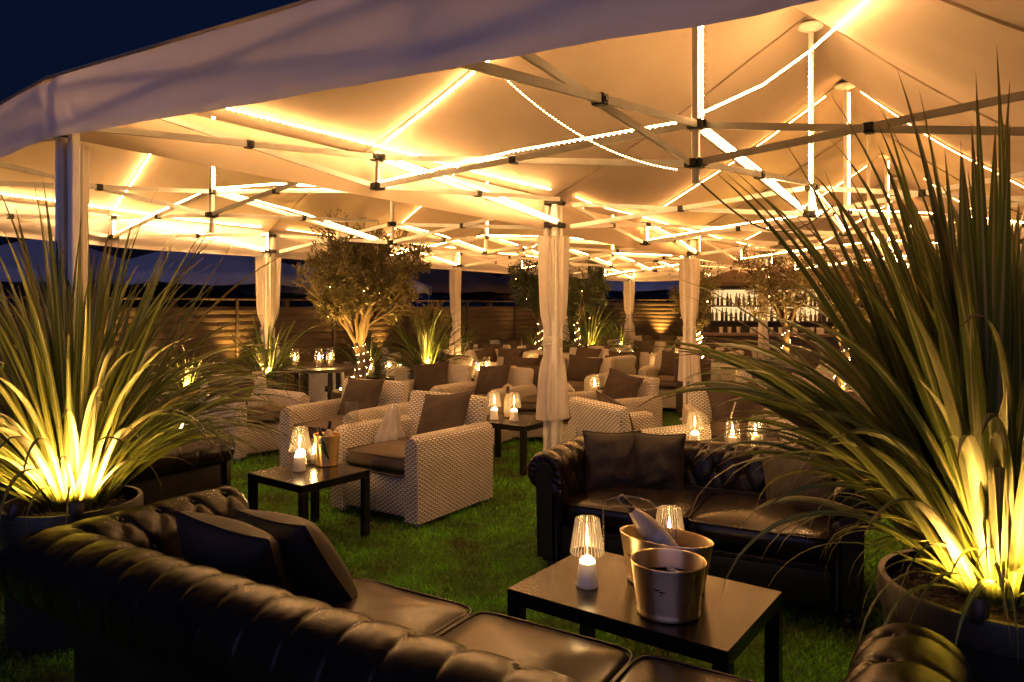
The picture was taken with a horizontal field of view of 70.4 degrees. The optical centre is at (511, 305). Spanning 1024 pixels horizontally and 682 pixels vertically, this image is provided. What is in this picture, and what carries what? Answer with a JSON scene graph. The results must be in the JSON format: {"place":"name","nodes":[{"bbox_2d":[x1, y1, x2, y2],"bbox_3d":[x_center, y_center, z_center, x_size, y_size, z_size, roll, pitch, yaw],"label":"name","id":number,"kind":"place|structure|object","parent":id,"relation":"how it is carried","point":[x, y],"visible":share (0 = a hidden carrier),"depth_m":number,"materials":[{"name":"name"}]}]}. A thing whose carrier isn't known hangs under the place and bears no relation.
{"place":"outdoors","nodes":[
{"label":"outdoors","id":0,"kind":"place"},
{"bbox_2d":[38,244,301,363],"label":"shed","id":1,"kind":"structure","parent":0,"point":[191,293],"depth_m":15.09,"materials":[{"name":"wood"}]},
{"bbox_2d":[0,0,703,307],"label":"sky","id":2,"kind":"structure","parent":0,"point":[39,39],"materials":[{"name":"blue"}]},
{"bbox_2d":[0,310,910,681],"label":"lawn","id":3,"kind":"structure","parent":0,"point":[670,416],"depth_m":4.44,"materials":[{"name":"plant"}]},
{"bbox_2d":[0,236,29,307],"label":"background tree","id":4,"kind":"object","parent":3,"relation":"on","point":[20,287],"visible":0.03,"depth_m":19.87,"materials":[{"name":"green plant"}]},
{"bbox_2d":[0,239,165,290],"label":"parasol","id":5,"kind":"object","parent":3,"relation":"on","point":[35,249],"visible":0.34,"depth_m":11.22,"materials":[{"name":"fabric"}]},
{"bbox_2d":[16,296,177,419],"bbox_3d":[-4.962,0.725,8.815,0.135,1.650,1.930,0,0,33],"label":"fence panel","id":6,"kind":"object","parent":3,"relation":"on","point":[169,325],"visible":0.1,"depth_m":9.35,"materials":[{"name":"wood"}]},
{"bbox_2d":[0,427,235,504],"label":"chesterfield sofa","id":7,"kind":"object","parent":3,"relation":"on","point":[177,477],"visible":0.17,"depth_m":4.65,"materials":[{"name":"black leather"}]},
{"bbox_2d":[0,176,327,654],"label":"potted plant","id":8,"kind":"object","parent":3,"relation":"on","point":[88,442],"visible":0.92,"depth_m":3.35,"materials":[{"name":"green plant"}]},
{"bbox_2d":[5,504,26,521],"bbox_3d":[-2.199,0.949,3.218,0.070,0.142,0.082,0,0,0],"label":"garden uplight","id":9,"kind":"object","parent":8,"relation":"in","point":[14,511],"visible":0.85,"depth_m":3.19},
{"bbox_2d":[68,502,84,519],"bbox_3d":[-1.948,0.949,3.243,0.067,0.142,0.082,0,0,-34],"label":"garden uplight","id":10,"kind":"object","parent":8,"relation":"in","point":[75,510],"visible":0.91,"depth_m":3.22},
{"bbox_2d":[139,340,235,427],"bbox_3d":[-4.093,0.991,9.111,1.396,1.119,1.308,0,0,0],"label":"potted plant","id":11,"kind":"object","parent":3,"relation":"on","point":[185,382],"visible":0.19,"depth_m":9.08,"materials":[{"name":"green plant"}]},
{"bbox_2d":[87,251,316,352],"bbox_3d":[-5.600,0.135,13.400,3.948,2.830,3.948,0,0,-24],"label":"parasol","id":12,"kind":"object","parent":3,"relation":"on","point":[240,268],"visible":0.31,"depth_m":11.95,"materials":[{"name":"fabric"}]},
{"bbox_2d":[173,298,287,392],"bbox_3d":[-3.962,0.725,10.372,0.135,1.650,1.930,0,0,33],"label":"fence panel","id":13,"kind":"object","parent":3,"relation":"on","point":[210,321],"visible":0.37,"depth_m":10.18,"materials":[{"name":"wood"}]},
{"bbox_2d":[195,369,308,460],"bbox_3d":[-2.781,1.127,7.751,0.902,0.846,0.840,0,0,41],"label":"wicker armchair","id":14,"kind":"object","parent":3,"relation":"on","point":[300,397],"visible":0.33,"depth_m":7.46,"materials":[{"name":"wicker"}]},
{"bbox_2d":[208,307,319,389],"bbox_3d":[-3.066,0.766,8.991,1.499,1.568,1.507,0,0,0],"label":"potted plant","id":15,"kind":"object","parent":3,"relation":"on","point":[263,360],"visible":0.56,"depth_m":8.94,"materials":[{"name":"green plant"}]},
{"bbox_2d":[0,77,551,450],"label":"gazebo","id":16,"kind":"object","parent":3,"relation":"on","point":[28,155],"visible":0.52,"depth_m":7.22,"materials":[{"name":"fabric"}]},
{"bbox_2d":[1,117,375,249],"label":"led strip","id":17,"kind":"object","parent":16,"relation":"attached to","point":[193,196],"visible":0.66,"depth_m":7.26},
{"bbox_2d":[255,257,281,373],"bbox_3d":[-3.158,0.211,9.411,0.366,1.661,0.218,0,0,-18],"label":"gathered curtain","id":18,"kind":"object","parent":16,"relation":"hanging from","point":[274,282],"visible":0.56,"depth_m":9.35,"materials":[{"name":"fabric"}]},
{"bbox_2d":[536,235,569,420],"bbox_3d":[0.362,0.210,6.564,0.367,1.661,0.210,0,0,-26],"label":"gathered curtain","id":19,"kind":"object","parent":16,"relation":"hanging from","point":[545,408],"visible":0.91,"depth_m":6.50,"materials":[{"name":"fabric"}]},
{"bbox_2d":[248,460,369,537],"bbox_3d":[-1.341,1.325,4.806,0.569,0.450,0.550,0,0,37],"label":"cocktail table","id":20,"kind":"object","parent":3,"relation":"on","point":[313,479],"visible":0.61,"depth_m":4.74,"materials":[{"name":"wood"}]},
{"bbox_2d":[289,430,309,471],"bbox_3d":[-1.415,0.965,4.824,0.136,0.270,0.136,0,0,-38],"label":"table lamp","id":21,"kind":"object","parent":20,"relation":"on","point":[299,465],"visible":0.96,"depth_m":4.80,"materials":[{"name":"clear glass"}]},
{"bbox_2d":[313,431,339,466],"bbox_3d":[-1.275,0.992,4.994,0.182,0.213,0.182,0,0,-10],"label":"wine bucket","id":22,"kind":"object","parent":20,"relation":"on","point":[332,442],"visible":0.92,"depth_m":4.93,"materials":[{"name":"gold metal"}]},
{"bbox_2d":[278,363,356,402],"bbox_3d":[-2.550,1.180,9.550,1.100,0.740,1.100,0,0,0],"label":"round table","id":23,"kind":"object","parent":3,"relation":"on","point":[337,368],"visible":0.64,"depth_m":9.32,"materials":[{"name":"brown wood"}]},
{"bbox_2d":[286,299,372,391],"bbox_3d":[-2.963,0.725,11.928,0.135,1.650,1.930,0,0,33],"label":"fence panel","id":24,"kind":"object","parent":3,"relation":"on","point":[329,338],"visible":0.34,"depth_m":11.56,"materials":[{"name":"wood"}]},
{"bbox_2d":[238,264,431,350],"bbox_3d":[-3.600,0.210,15.200,3.760,2.680,3.760,0,0,44],"label":"parasol","id":25,"kind":"object","parent":3,"relation":"on","point":[250,289],"visible":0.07,"depth_m":14.26,"materials":[{"name":"fabric"}]},
{"bbox_2d":[331,388,342,398],"bbox_3d":[-1.850,1.300,8.950,0.740,0.500,0.740,0,0,0],"label":"tree planter","id":26,"kind":"object","parent":3,"relation":"on","point":[336,393],"visible":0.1,"depth_m":8.73,"materials":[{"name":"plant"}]},
{"bbox_2d":[290,208,435,378],"bbox_3d":[-1.835,-0.038,8.856,1.694,2.326,1.667,0,0,8],"label":"olive tree","id":27,"kind":"object","parent":26,"relation":"in","point":[360,279],"visible":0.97,"depth_m":8.71,"materials":[{"name":"green plant"}]},
{"bbox_2d":[302,351,373,401],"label":"wicker armchair","id":28,"kind":"object","parent":3,"relation":"on","point":[319,382],"visible":0.37,"depth_m":11.39,"materials":[{"name":"wicker"}]},
{"bbox_2d":[280,378,408,465],"bbox_3d":[-1.530,1.124,6.821,0.857,0.852,0.920,0,0,27],"label":"wicker armchair","id":29,"kind":"object","parent":3,"relation":"on","point":[368,399],"visible":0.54,"depth_m":6.86,"materials":[{"name":"wicker"}]},
{"bbox_2d":[327,328,399,373],"bbox_3d":[-2.360,0.948,11.819,1.424,1.204,1.390,0,0,-31],"label":"potted plant","id":30,"kind":"object","parent":3,"relation":"on","point":[371,354],"visible":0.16,"depth_m":11.89,"materials":[{"name":"green plant"}]},
{"bbox_2d":[371,300,438,373],"bbox_3d":[-1.963,0.725,13.485,0.135,1.650,1.930,0,0,33],"label":"fence panel","id":31,"kind":"object","parent":3,"relation":"on","point":[380,335],"visible":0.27,"depth_m":13.19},
{"bbox_2d":[330,390,492,526],"bbox_3d":[-0.749,1.106,5.621,0.874,0.887,0.938,0,0,34],"label":"wicker armchair","id":32,"kind":"object","parent":3,"relation":"on","point":[436,461],"visible":0.95,"depth_m":5.38,"materials":[{"name":"wicker"}]},
{"bbox_2d":[374,403,404,442],"bbox_3d":[-0.972,0.925,5.714,0.256,0.300,0.226,0,0,0],"label":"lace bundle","id":33,"kind":"object","parent":32,"relation":"on","point":[390,428],"visible":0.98,"depth_m":5.66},
{"bbox_2d":[386,349,437,375],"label":"wicker armchair","id":34,"kind":"object","parent":3,"relation":"on","point":[389,373],"visible":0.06,"depth_m":11.36,"materials":[{"name":"wicker"}]},
{"bbox_2d":[366,297,487,379],"bbox_3d":[-1.251,0.656,10.293,1.723,1.788,1.797,0,0,14],"label":"potted plant","id":35,"kind":"object","parent":3,"relation":"on","point":[426,353],"visible":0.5,"depth_m":10.20,"materials":[{"name":"green plant"}]},
{"bbox_2d":[394,353,472,380],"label":"wicker armchair","id":36,"kind":"object","parent":3,"relation":"on","point":[400,374],"visible":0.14,"depth_m":10.61,"materials":[{"name":"wicker"}]},
{"bbox_2d":[403,360,472,401],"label":"wicker armchair","id":37,"kind":"object","parent":3,"relation":"on","point":[434,377],"visible":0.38,"depth_m":9.07,"materials":[{"name":"wicker"}]},
{"bbox_2d":[410,268,518,343],"bbox_3d":[-1.900,0.135,19.200,4.136,2.830,4.136,0,0,31],"label":"parasol","id":38,"kind":"object","parent":3,"relation":"on","point":[437,280],"visible":0.27,"depth_m":17.69,"materials":[{"name":"fabric"}]},
{"bbox_2d":[437,300,491,348],"bbox_3d":[-0.964,0.725,15.042,0.135,1.650,1.930,0,0,33],"label":"fence panel","id":39,"kind":"object","parent":3,"relation":"on","point":[477,316],"visible":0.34,"depth_m":15.22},
{"bbox_2d":[421,272,526,340],"bbox_3d":[-1.019,-0.533,30.203,6.086,4.192,6.536,0,0,25],"label":"background tree","id":40,"kind":"object","parent":3,"relation":"on","point":[482,303],"visible":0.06,"depth_m":29.49,"materials":[{"name":"green plant"}]},
{"bbox_2d":[269,149,687,447],"bbox_3d":[-0.312,-0.335,9.678,5.000,3.769,4.061,0,0,39],"label":"gazebo","id":41,"kind":"object","parent":3,"relation":"on","point":[390,216],"visible":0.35,"depth_m":9.69,"materials":[{"name":"fabric"}]},
{"bbox_2d":[678,259,700,382],"bbox_3d":[2.389,0.211,9.789,0.337,1.662,0.205,0,0,31],"label":"gathered curtain","id":42,"kind":"object","parent":41,"relation":"hanging from","point":[696,281],"visible":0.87,"depth_m":9.72,"materials":[{"name":"fabric"}]},
{"bbox_2d":[466,345,496,365],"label":"wicker armchair","id":43,"kind":"object","parent":3,"relation":"on","point":[488,355],"visible":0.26,"depth_m":12.16,"materials":[{"name":"wicker"}]},
{"bbox_2d":[440,363,536,443],"bbox_3d":[-0.280,1.122,8.551,0.840,0.855,0.902,0,0,34],"label":"wicker armchair","id":44,"kind":"object","parent":3,"relation":"on","point":[519,380],"visible":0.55,"depth_m":8.64,"materials":[{"name":"wicker"}]},
{"bbox_2d":[0,486,978,681],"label":"chesterfield sofa","id":45,"kind":"object","parent":3,"relation":"on","point":[130,594],"visible":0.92,"depth_m":2.22,"materials":[{"name":"black leather"}]},
{"bbox_2d":[173,509,300,595],"bbox_3d":[-1.002,0.975,2.681,0.509,0.450,0.254,4,30,30],"label":"throw pillow","id":46,"kind":"object","parent":45,"relation":"on","point":[233,546],"visible":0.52,"depth_m":2.55,"materials":[{"name":"fabric"}]},
{"bbox_2d":[232,507,357,602],"bbox_3d":[-0.826,0.985,2.794,0.509,0.470,0.239,-4,29,41],"label":"throw pillow","id":47,"kind":"object","parent":45,"relation":"on","point":[319,569],"visible":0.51,"depth_m":2.64,"materials":[{"name":"fabric"}]},
{"bbox_2d":[472,348,531,374],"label":"wicker armchair","id":48,"kind":"object","parent":3,"relation":"on","point":[500,352],"visible":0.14,"depth_m":12.15,"materials":[{"name":"wicker"}]},
{"bbox_2d":[474,354,536,381],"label":"wicker armchair","id":49,"kind":"object","parent":3,"relation":"on","point":[516,360],"visible":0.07,"depth_m":10.28,"materials":[{"name":"wicker"}]},
{"bbox_2d":[490,301,534,345],"bbox_3d":[0.036,0.725,16.599,0.135,1.650,1.930,0,0,33],"label":"fence panel","id":50,"kind":"object","parent":3,"relation":"on","point":[509,317],"visible":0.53,"depth_m":16.51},
{"bbox_2d":[487,413,542,475],"bbox_3d":[-0.020,1.325,7.000,0.720,0.450,0.550,0,0,36],"label":"cocktail table","id":51,"kind":"object","parent":3,"relation":"on","point":[524,424],"visible":0.38,"depth_m":6.74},
{"bbox_2d":[461,274,604,300],"bbox_3d":[0.500,0.210,20.500,4.136,2.680,4.136,0,0,-44],"label":"parasol","id":52,"kind":"object","parent":3,"relation":"on","point":[486,295],"visible":0.07,"depth_m":18.95,"materials":[{"name":"fabric"}]},
{"bbox_2d":[44,0,1023,445],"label":"gazebo","id":53,"kind":"object","parent":3,"relation":"on","point":[378,72],"visible":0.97,"depth_m":3.99,"materials":[{"name":"fabric"}]},
{"bbox_2d":[57,142,89,303],"bbox_3d":[-2.390,0.171,3.952,0.122,2.082,0.200,0,0,6],"label":"gathered curtain","id":54,"kind":"object","parent":53,"relation":"hanging from","point":[62,168],"visible":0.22,"depth_m":3.90,"materials":[{"name":"fabric"}]},
{"bbox_2d":[227,0,867,220],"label":"led strip","id":55,"kind":"object","parent":53,"relation":"attached to","point":[730,99],"visible":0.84,"depth_m":4.72,"materials":[{"name":"plastic"}]},
{"bbox_2d":[505,79,676,169],"bbox_3d":[0.380,-1.010,3.898,0.989,0.608,0.011,0,0,12],"label":"slack led strip","id":56,"kind":"object","parent":53,"relation":"hanging from","point":[584,137],"visible":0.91,"depth_m":3.89,"materials":[{"name":"glowing plastic"}]},
{"bbox_2d":[700,182,833,231],"bbox_3d":[1.650,-0.585,4.525,0.012,0.261,1.878,0,0,44],"label":"power cable","id":57,"kind":"object","parent":53,"relation":"attached to","point":[725,204],"visible":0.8,"depth_m":4.24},
{"bbox_2d":[503,365,574,441],"bbox_3d":[0.300,1.132,8.621,0.840,0.836,0.902,0,0,0],"label":"wicker armchair","id":58,"kind":"object","parent":3,"relation":"on","point":[528,406],"visible":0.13,"depth_m":8.20,"materials":[{"name":"wicker"}]},
{"bbox_2d":[506,251,576,349],"bbox_3d":[0.459,0.128,12.823,1.239,2.233,1.222,0,0,26],"label":"olive tree","id":59,"kind":"object","parent":3,"relation":"on","point":[527,281],"visible":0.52,"depth_m":12.64,"materials":[{"name":"green plant"}]},
{"bbox_2d":[571,301,601,335],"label":"fence panel","id":60,"kind":"object","parent":3,"relation":"on","point":[599,311],"visible":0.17,"depth_m":20.05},
{"bbox_2d":[569,345,608,357],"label":"wicker armchair","id":61,"kind":"object","parent":3,"relation":"on","point":[587,352],"visible":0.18,"depth_m":12.54,"materials":[{"name":"wicker"}]},
{"bbox_2d":[566,258,612,347],"bbox_3d":[1.244,0.136,14.336,1.439,2.216,1.377,0,0,-41],"label":"olive tree","id":62,"kind":"object","parent":3,"relation":"on","point":[597,284],"visible":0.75,"depth_m":14.26,"materials":[{"name":"green plant"}]},
{"bbox_2d":[566,354,613,391],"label":"wicker armchair","id":63,"kind":"object","parent":3,"relation":"on","point":[583,373],"visible":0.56,"depth_m":10.25,"materials":[{"name":"wicker"}]},
{"bbox_2d":[563,296,651,351],"bbox_3d":[1.588,0.589,14.532,2.319,1.921,2.188,0,0,0],"label":"potted plant","id":64,"kind":"object","parent":3,"relation":"on","point":[588,339],"visible":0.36,"depth_m":14.46,"materials":[{"name":"green plant"}]},
{"bbox_2d":[458,191,761,402],"bbox_3d":[1.774,-0.335,12.961,5.157,3.769,4.014,0,0,41],"label":"gazebo","id":65,"kind":"object","parent":3,"relation":"on","point":[496,263],"visible":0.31,"depth_m":12.97,"materials":[{"name":"fabric"}]},
{"bbox_2d":[449,270,461,354],"bbox_3d":[-0.993,0.211,12.790,0.205,1.661,0.363,0,0,15],"label":"gathered curtain","id":66,"kind":"object","parent":65,"relation":"hanging from","point":[455,284],"visible":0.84,"depth_m":12.72,"materials":[{"name":"fabric"}]},
{"bbox_2d":[563,368,661,441],"bbox_3d":[0.981,1.116,7.621,0.902,0.868,0.840,0,0,-37],"label":"wicker armchair","id":67,"kind":"object","parent":3,"relation":"on","point":[630,392],"visible":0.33,"depth_m":7.56,"materials":[{"name":"wicker"}]},
{"bbox_2d":[604,353,635,374],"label":"wicker armchair","id":68,"kind":"object","parent":3,"relation":"on","point":[624,364],"visible":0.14,"depth_m":10.76,"materials":[{"name":"wicker"}]},
{"bbox_2d":[603,351,650,374],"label":"wicker armchair","id":69,"kind":"object","parent":3,"relation":"on","point":[642,360],"visible":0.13,"depth_m":11.52,"materials":[{"name":"wicker"}]},
{"bbox_2d":[602,299,666,339],"bbox_3d":[3.317,0.695,20.012,1.930,1.710,0.135,0,0,31],"label":"fence panel","id":70,"kind":"object","parent":3,"relation":"on","point":[641,320],"visible":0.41,"depth_m":19.85,"materials":[{"name":"wood"}]},
{"bbox_2d":[568,390,710,439],"bbox_3d":[1.019,1.130,5.980,0.884,0.841,0.823,0,0,-28],"label":"wicker armchair","id":71,"kind":"object","parent":3,"relation":"on","point":[604,413],"visible":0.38,"depth_m":5.78,"materials":[{"name":"wicker"}]},
{"bbox_2d":[617,340,665,355],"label":"wicker armchair","id":72,"kind":"object","parent":3,"relation":"on","point":[652,351],"visible":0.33,"depth_m":14.97,"materials":[{"name":"wicker"}]},
{"bbox_2d":[583,280,704,304],"bbox_3d":[6.014,-0.592,32.952,6.897,4.309,6.694,0,0,18],"label":"background tree","id":73,"kind":"object","parent":3,"relation":"on","point":[618,295],"visible":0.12,"depth_m":32.18,"materials":[{"name":"green plant"}]},
{"bbox_2d":[588,279,700,301],"bbox_3d":[4.300,0.035,24.500,4.512,3.030,4.512,0,0,14],"label":"parasol","id":74,"kind":"object","parent":3,"relation":"on","point":[645,287],"visible":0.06,"depth_m":22.43,"materials":[{"name":"fabric"}]},
{"bbox_2d":[507,547,782,681],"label":"cocktail table","id":75,"kind":"object","parent":3,"relation":"on","point":[719,636],"visible":0.67,"depth_m":2.68,"materials":[{"name":"wood"}]},
{"bbox_2d":[570,515,604,589],"bbox_3d":[0.295,0.965,2.845,0.136,0.270,0.136,0,0,-45],"label":"table lamp","id":76,"kind":"object","parent":75,"relation":"on","point":[587,578],"visible":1,"depth_m":2.82,"materials":[{"name":"clear glass"}]},
{"bbox_2d":[620,525,713,593],"bbox_3d":[0.602,1.002,2.850,0.385,0.193,0.218,0,0,36],"label":"wine bucket","id":77,"kind":"object","parent":75,"relation":"on","point":[633,541],"visible":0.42,"depth_m":2.86,"materials":[{"name":"metal"}]},
{"bbox_2d":[617,494,679,546],"bbox_3d":[0.533,0.876,2.880,0.089,0.319,0.089,-42,0,0],"label":"champagne bottle","id":78,"kind":"object","parent":77,"relation":"in","point":[649,528],"visible":0.79,"depth_m":2.85,"materials":[{"name":"glass"}]},
{"bbox_2d":[630,548,706,623],"bbox_3d":[0.559,1.004,2.597,0.268,0.188,0.248,0,0,6],"label":"wine bucket","id":79,"kind":"object","parent":75,"relation":"on","point":[668,584],"visible":1,"depth_m":2.52,"materials":[{"name":"metal"}]},
{"bbox_2d":[656,505,684,542],"bbox_3d":[0.649,0.965,2.990,0.136,0.270,0.136,0,0,43],"label":"table lamp","id":80,"kind":"object","parent":75,"relation":"on","point":[680,519],"visible":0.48,"depth_m":2.96,"materials":[{"name":"clear glass"}]},
{"bbox_2d":[638,351,678,408],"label":"wicker armchair","id":81,"kind":"object","parent":3,"relation":"on","point":[662,369],"visible":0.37,"depth_m":10.85,"materials":[{"name":"wicker"}]},
{"bbox_2d":[567,219,788,344],"bbox_3d":[3.828,-0.333,16.159,4.756,3.767,4.042,0,0,36],"label":"gazebo","id":82,"kind":"object","parent":3,"relation":"on","point":[658,272],"visible":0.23,"depth_m":17.63,"materials":[{"name":"fabric"}]},
{"bbox_2d":[623,282,634,343],"bbox_3d":[3.093,0.210,19.165,0.365,1.661,0.224,0,0,-10],"label":"gathered curtain","id":83,"kind":"object","parent":82,"relation":"hanging from","point":[626,289],"visible":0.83,"depth_m":19.11,"materials":[{"name":"fabric"}]},
{"bbox_2d":[664,299,704,336],"bbox_3d":[4.903,0.695,19.059,1.930,1.710,0.135,0,0,31],"label":"fence panel","id":84,"kind":"object","parent":3,"relation":"on","point":[670,319],"visible":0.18,"depth_m":19.39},
{"bbox_2d":[674,357,720,414],"bbox_3d":[2.659,1.150,10.385,0.520,0.800,0.520,0,0,31],"label":"square planter","id":85,"kind":"object","parent":3,"relation":"on","point":[679,397],"visible":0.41,"depth_m":10.26,"materials":[{"name":"wood"}]},
{"bbox_2d":[527,431,881,630],"bbox_3d":[1.103,1.196,4.179,1.846,0.708,0.919,0,0,27],"label":"chesterfield sofa","id":86,"kind":"object","parent":3,"relation":"on","point":[719,513],"visible":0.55,"depth_m":3.91,"materials":[{"name":"black leather"}]},
{"bbox_2d":[582,430,640,489],"bbox_3d":[0.620,0.961,4.446,0.369,0.389,0.143,0,-18,-1],"label":"throw pillow","id":87,"kind":"object","parent":86,"relation":"on","point":[610,459],"visible":0.73,"depth_m":4.39,"materials":[{"name":"fabric"}]},
{"bbox_2d":[631,430,685,489],"bbox_3d":[0.879,0.961,4.399,0.340,0.379,0.140,0,-14,19],"label":"throw pillow","id":88,"kind":"object","parent":86,"relation":"on","point":[659,461],"visible":0.76,"depth_m":4.35,"materials":[{"name":"fabric"}]},
{"bbox_2d":[760,441,833,515],"bbox_3d":[1.575,0.971,4.005,0.134,0.429,0.429,24,-34,-34],"label":"throw pillow","id":89,"kind":"object","parent":86,"relation":"on","point":[774,468],"visible":0.39,"depth_m":3.96,"materials":[{"name":"fabric"}]},
{"bbox_2d":[682,381,797,445],"bbox_3d":[2.020,1.128,6.551,0.840,0.843,0.902,0,0,6],"label":"wicker armchair","id":90,"kind":"object","parent":3,"relation":"on","point":[699,400],"visible":0.39,"depth_m":6.65,"materials":[{"name":"wicker"}]},
{"bbox_2d":[703,436,786,446],"bbox_3d":[1.720,1.314,5.680,0.756,0.472,0.495,0,0,28],"label":"cocktail table","id":91,"kind":"object","parent":3,"relation":"on","point":[722,439],"visible":0.02,"depth_m":5.78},
{"bbox_2d":[686,411,703,439],"bbox_3d":[1.400,0.945,5.550,0.136,0.270,0.136,0,0,-11],"label":"table lamp","id":92,"kind":"object","parent":91,"relation":"on","point":[695,435],"visible":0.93,"depth_m":5.53,"materials":[{"name":"clear glass"}]},
{"bbox_2d":[696,265,872,338],"bbox_3d":[5.948,0.345,15.383,4.000,2.390,1.400,0,0,14],"label":"bar awning","id":93,"kind":"object","parent":3,"relation":"on","point":[728,276],"visible":0.02,"depth_m":15.09,"materials":[{"name":"brown fabric"}]},
{"bbox_2d":[557,15,1023,443],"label":"gazebo","id":94,"kind":"object","parent":3,"relation":"on","point":[842,67],"visible":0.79,"depth_m":6.62,"materials":[{"name":"fabric"}]},
{"bbox_2d":[576,92,1023,250],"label":"led strip","id":95,"kind":"object","parent":94,"relation":"attached to","point":[816,191],"visible":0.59,"depth_m":7.04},
{"bbox_2d":[705,285,878,332],"bbox_3d":[5.901,0.550,15.194,3.700,2.000,0.370,0,0,14],"label":"back bar","id":96,"kind":"object","parent":3,"relation":"on","point":[713,326],"visible":0.15,"depth_m":15.48,"materials":[{"name":"brown wood"}]},
{"bbox_2d":[703,332,902,369],"bbox_3d":[5.677,1.045,14.296,3.700,0.970,0.620,0,0,14],"label":"bar counter","id":97,"kind":"object","parent":3,"relation":"on","point":[828,337],"visible":0.18,"depth_m":14.22,"materials":[{"name":"brown wood"}]},
{"bbox_2d":[620,54,1023,681],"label":"potted plant","id":98,"kind":"object","parent":3,"relation":"on","point":[924,444],"visible":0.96,"depth_m":2.29,"materials":[{"name":"green plant"}]},
{"bbox_2d":[965,597,991,624],"bbox_3d":[1.399,0.948,2.177,0.067,0.144,0.084,0,0,33],"label":"garden uplight","id":99,"kind":"object","parent":98,"relation":"in","point":[978,612],"visible":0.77,"depth_m":2.15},
{"bbox_2d":[693,133,1022,382],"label":"gazebo","id":100,"kind":"object","parent":3,"relation":"on","point":[829,163],"visible":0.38,"depth_m":9.94,"materials":[{"name":"fabric"}]},
{"bbox_2d":[758,271,769,358],"bbox_3d":[4.551,0.211,13.150,0.208,1.662,0.346,0,0,39],"label":"gathered curtain","id":101,"kind":"object","parent":100,"relation":"hanging from","point":[762,330],"visible":0.38,"depth_m":13.08,"materials":[{"name":"fabric"}]},
{"bbox_2d":[765,175,956,331],"bbox_3d":[7.245,-0.336,13.870,3.790,3.771,4.149,0,0,33],"label":"gazebo","id":102,"kind":"object","parent":3,"relation":"on","point":[917,201],"visible":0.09,"depth_m":14.05,"materials":[{"name":"fabric"}]},
{"bbox_3d":[3.733,1.380,8.200,0.480,0.340,0.480,0,0,0],"label":"tree planter","id":103,"kind":"object","parent":3,"relation":"on","visible":0},
{"bbox_2d":[796,243,914,389],"bbox_3d":[3.851,0.255,8.254,1.193,1.984,1.262,0,0,1],"label":"olive tree","id":104,"kind":"object","parent":103,"relation":"in","point":[837,380],"visible":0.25,"depth_m":8.14,"materials":[{"name":"green plant"}]},
{"bbox_3d":[-1.244,1.380,10.900,0.480,0.340,0.480,0,0,0],"label":"tree planter","id":105,"kind":"object","parent":3,"relation":"on","visible":0},
{"bbox_2d":[411,301,447,337],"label":"olive tree","id":106,"kind":"object","parent":105,"relation":"in","point":[432,310],"visible":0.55,"depth_m":10.87,"materials":[{"name":"green plant"}]},
{"bbox_2d":[668,260,728,358],"bbox_3d":[2.630,0.067,10.378,0.807,1.490,1.039,0,0,32],"label":"olive tree","id":107,"kind":"object","parent":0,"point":[710,286],"visible":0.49,"depth_m":10.27,"materials":[{"name":"green plant"}]},
{"bbox_3d":[3.550,1.380,9.400,0.480,0.340,0.480,0,0,0],"label":"tree planter","id":108,"kind":"object","parent":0,"visible":0},
{"bbox_2d":[731,241,824,358],"bbox_3d":[3.511,0.187,9.418,1.361,2.114,1.397,0,0,-34],"label":"olive tree","id":109,"kind":"object","parent":108,"relation":"in","point":[772,288],"visible":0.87,"depth_m":9.33,"materials":[{"name":"green plant"}]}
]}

